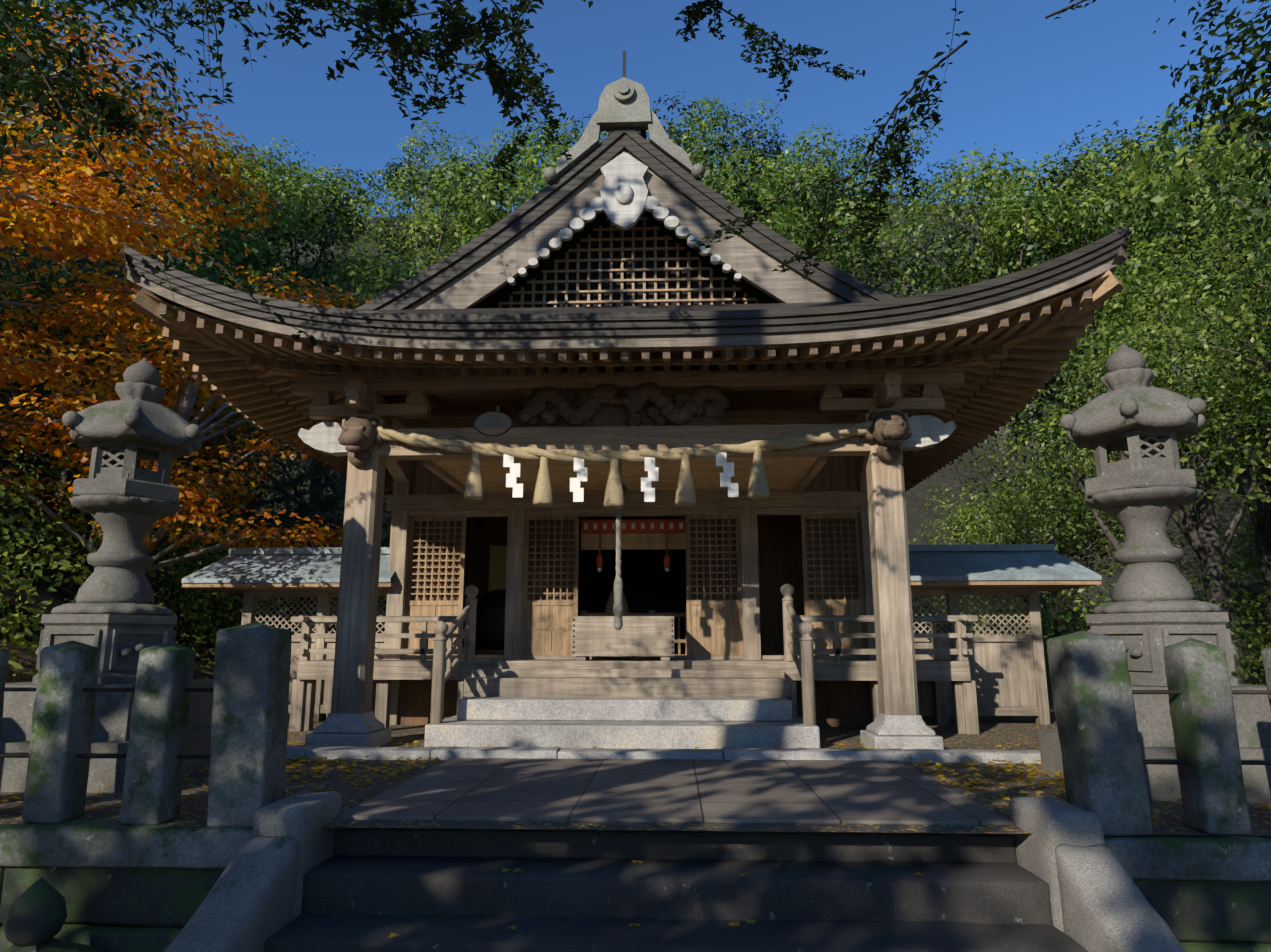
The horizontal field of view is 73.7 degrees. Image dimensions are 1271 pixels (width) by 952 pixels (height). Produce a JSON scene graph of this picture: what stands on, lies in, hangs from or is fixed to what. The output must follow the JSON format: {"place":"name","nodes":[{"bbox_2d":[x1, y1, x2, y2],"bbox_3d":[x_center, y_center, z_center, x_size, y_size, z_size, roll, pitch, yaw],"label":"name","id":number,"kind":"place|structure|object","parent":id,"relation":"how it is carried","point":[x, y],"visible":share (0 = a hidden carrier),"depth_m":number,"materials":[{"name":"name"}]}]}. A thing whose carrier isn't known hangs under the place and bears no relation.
{"place":"outdoors","nodes":[
{"label":"outdoors","id":0,"kind":"place"},
{"bbox_2d":[572,51,673,652],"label":"shrine iron fittings","id":1,"kind":"object","parent":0,"point":[624,63],"visible":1,"depth_m":9.38,"materials":[{"name":"black metal"}]},
{"bbox_2d":[431,456,818,549],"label":"shrine porch ceiling","id":2,"kind":"structure","parent":0,"point":[786,472],"depth_m":9.40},
{"bbox_2d":[152,303,1102,654],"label":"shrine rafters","id":3,"kind":"object","parent":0,"point":[1012,385],"visible":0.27,"depth_m":9.00,"materials":[{"name":"brown wood"}]},
{"bbox_2d":[151,287,1103,496],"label":"rafters","id":4,"kind":"object","parent":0,"point":[654,404],"visible":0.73,"depth_m":8.23,"materials":[{"name":"brown wood"}]},
{"bbox_2d":[298,152,956,455],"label":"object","id":5,"kind":"object","parent":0,"point":[624,201],"visible":0.98,"depth_m":9.08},
{"bbox_2d":[581,519,685,567],"bbox_3d":[-0.028,0.848,10.593,1.320,0.620,0.090,0,-11,2],"label":"shrine curtain","id":6,"kind":"object","parent":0,"point":[637,529],"visible":0.88,"depth_m":10.65,"materials":[{"name":"red fabric"}]},
{"bbox_2d":[398,211,870,726],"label":"shrine wall","id":7,"kind":"structure","parent":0,"point":[838,703],"depth_m":10.31,"materials":[{"name":"brown wood"}]},
{"bbox_2d":[489,546,506,591],"bbox_3d":[-1.797,1.344,11.501,0.380,0.800,0.020,0,-11,2],"label":"yellow shrine cloth","id":8,"kind":"object","parent":7,"relation":"attached to","point":[497,567],"visible":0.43,"depth_m":11.51,"materials":[{"name":"brown"}]},
{"bbox_2d":[605,587,628,612],"bbox_3d":[-0.250,1.722,11.551,0.340,0.540,0.340,0,-11,2],"label":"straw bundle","id":9,"kind":"object","parent":7,"relation":"in","point":[609,605],"visible":0.29,"depth_m":11.46,"materials":[{"name":"beige wicker"}]},
{"bbox_2d":[403,514,865,654],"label":"lattice doors","id":10,"kind":"structure","parent":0,"point":[714,627],"depth_m":10.16,"materials":[{"name":"brown wood"}]},
{"bbox_2d":[0,162,1270,835],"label":"terrain","id":11,"kind":"structure","parent":0,"point":[1024,734],"depth_m":11.74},
{"bbox_2d":[0,358,213,792],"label":"stone lantern","id":12,"kind":"object","parent":11,"relation":"on","point":[117,617],"visible":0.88,"depth_m":6.12,"materials":[{"name":"grey stone"}]},
{"bbox_2d":[0,59,356,573],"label":"branches","id":13,"kind":"object","parent":11,"relation":"on","point":[183,408],"visible":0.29,"depth_m":11.27,"materials":[{"name":"grey plant"}]},
{"bbox_2d":[0,0,384,552],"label":"autumn tree","id":14,"kind":"object","parent":13,"relation":"attached to","point":[89,182],"visible":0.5,"depth_m":10.38,"materials":[{"name":"orange plant"}]},
{"bbox_2d":[305,697,943,749],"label":"stone steps","id":15,"kind":"structure","parent":11,"relation":"on","point":[666,722],"depth_m":7.75,"materials":[{"name":"grey stone"}]},
{"bbox_2d":[241,401,1050,734],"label":"wooden pillars","id":16,"kind":"structure","parent":15,"relation":"on","point":[1007,673],"depth_m":9.24,"materials":[{"name":"brown wood"}]},
{"bbox_2d":[0,0,1270,353],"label":"overhanging tree branches","id":17,"kind":"object","parent":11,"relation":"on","point":[456,30],"visible":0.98,"depth_m":5.23,"materials":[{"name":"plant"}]},
{"bbox_2d":[0,0,1270,684],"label":"green foliage","id":18,"kind":"object","parent":11,"relation":"on","point":[230,248],"visible":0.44,"depth_m":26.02,"materials":[{"name":"green plant"}]},
{"bbox_2d":[0,14,1270,683],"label":"tree trunks and limbs","id":19,"kind":"object","parent":11,"relation":"on","point":[1202,536],"visible":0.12,"depth_m":15.04,"materials":[{"name":"brown plant"}]},
{"bbox_2d":[253,217,1029,717],"bbox_3d":[0.024,0.335,11.917,9.709,5.843,8.200,0,-11,2],"label":"shrine timber","id":20,"kind":"object","parent":11,"relation":"on","point":[887,393],"visible":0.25,"depth_m":9.48,"materials":[{"name":"brown wood"}]},
{"bbox_2d":[210,367,1079,715],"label":"wooden beams","id":21,"kind":"structure","parent":11,"relation":"on","point":[648,663],"depth_m":8.94,"materials":[{"name":"brown wood"}]},
{"bbox_2d":[475,589,505,649],"bbox_3d":[-1.785,1.970,11.417,0.600,0.900,0.900,0,-11,2],"label":"taiko drum","id":22,"kind":"object","parent":21,"relation":"on","point":[490,621],"visible":0.58,"depth_m":11.05,"materials":[{"name":"brown"}]},
{"bbox_2d":[474,406,511,435],"bbox_3d":[-1.401,-0.548,8.482,0.375,0.368,0.230,0,-11,2],"label":"hanging lamp","id":23,"kind":"object","parent":21,"relation":"attached to","point":[496,419],"visible":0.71,"depth_m":8.40,"materials":[{"name":"grey metal"}]},
{"bbox_2d":[613,461,623,629],"bbox_3d":[-0.163,0.624,8.174,0.100,1.695,0.095,0,-11,2],"label":"bell rope","id":24,"kind":"object","parent":21,"relation":"hanging from","point":[618,609],"visible":0.81,"depth_m":8.07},
{"bbox_2d":[622,483,627,495],"bbox_3d":[-0.163,0.140,8.270,0.190,0.156,0.190,0,-11,2],"label":"bell","id":25,"kind":"object","parent":24,"relation":"hanging from","point":[625,490],"visible":0.15,"depth_m":8.22,"materials":[{"name":"gold metal"}]},
{"bbox_2d":[124,127,1129,338],"bbox_3d":[0.042,-1.827,12.755,8.800,3.350,10.600,0,-11,2],"label":"roof","id":26,"kind":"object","parent":21,"relation":"on","point":[389,313],"visible":0.17,"depth_m":7.42,"materials":[{"name":"grey wood"}]},
{"bbox_2d":[543,77,704,184],"bbox_3d":[-0.125,-3.788,9.239,1.752,1.216,0.250,0,-11,2],"label":"roof ridge ornament","id":27,"kind":"object","parent":26,"relation":"on","point":[623,101],"visible":0.96,"depth_m":9.23,"materials":[{"name":"grey stone"}]},
{"bbox_2d":[127,150,1126,371],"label":"shrine bargeboards","id":28,"kind":"structure","parent":26,"relation":"attached to","point":[496,270],"depth_m":7.59,"materials":[{"name":"wood"}]},
{"bbox_2d":[130,270,1124,424],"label":"shrine rafters","id":29,"kind":"object","parent":21,"relation":"on","point":[1106,285],"visible":0.25,"depth_m":7.77,"materials":[{"name":"brown wood"}]},
{"bbox_2d":[181,544,1101,582],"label":"copper wing roofs","id":30,"kind":"object","parent":21,"relation":"on","point":[980,562],"visible":0.5,"depth_m":10.25,"materials":[{"name":"metal"}]},
{"bbox_2d":[375,420,909,508],"bbox_3d":[-0.133,-0.075,8.293,5.566,0.850,0.554,0,-11,2],"label":"shimenawa rope","id":31,"kind":"object","parent":21,"relation":"attached to","point":[758,487],"visible":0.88,"depth_m":8.08,"materials":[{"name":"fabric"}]},
{"bbox_2d":[503,452,738,571],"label":"paper streamers","id":32,"kind":"object","parent":31,"relation":"hanging from","point":[727,474],"visible":0.9,"depth_m":8.07,"materials":[{"name":"white paper"}]},
{"bbox_2d":[286,745,1040,763],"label":"stone kerb","id":33,"kind":"structure","parent":11,"relation":"on","point":[727,753],"depth_m":6.88,"materials":[{"name":"stone"}]},
{"bbox_2d":[1038,343,1270,801],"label":"stone lantern","id":34,"kind":"object","parent":11,"relation":"on","point":[1151,611],"visible":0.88,"depth_m":5.79,"materials":[{"name":"grey stone"}]},
{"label":"lower ground","id":35,"kind":"structure","parent":0,"visible":0},
{"bbox_2d":[3,877,99,951],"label":"stone finial","id":36,"kind":"object","parent":35,"relation":"on","point":[35,918],"visible":1,"depth_m":3.90,"materials":[{"name":"grey stone"}]},
{"bbox_2d":[0,866,1270,951],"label":"retaining wall","id":37,"kind":"structure","parent":35,"relation":"on","point":[138,909],"depth_m":4.28,"materials":[{"name":"grey stone"}]},
{"bbox_2d":[0,622,1270,881],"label":"stone fence posts","id":38,"kind":"object","parent":37,"relation":"on","point":[1098,732],"visible":0.92,"depth_m":4.38,"materials":[{"name":"grey stone"}]},
{"bbox_2d":[0,687,1270,764],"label":"stone fence iron rods","id":39,"kind":"object","parent":38,"relation":"attached to","point":[1153,762],"depth_m":4.57,"materials":[{"name":"grey"}]},
{"bbox_2d":[264,828,1087,951],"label":"stone stairs","id":40,"kind":"structure","parent":35,"relation":"on","point":[418,890],"depth_m":4.08,"materials":[{"name":"grey stone"}]},
{"bbox_2d":[1,738,1268,937],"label":"fallen leaves","id":41,"kind":"object","parent":40,"relation":"on","point":[733,924],"visible":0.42,"depth_m":6.11,"materials":[{"name":"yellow plant"}]},
{"bbox_2d":[336,758,1013,833],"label":"stone paving","id":42,"kind":"structure","parent":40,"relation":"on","point":[729,791],"depth_m":5.22,"materials":[{"name":"grey stone"}]},
{"bbox_2d":[164,790,1185,951],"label":"stair cheek stones","id":43,"kind":"object","parent":40,"relation":"on","point":[252,902],"visible":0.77,"depth_m":3.88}
]}

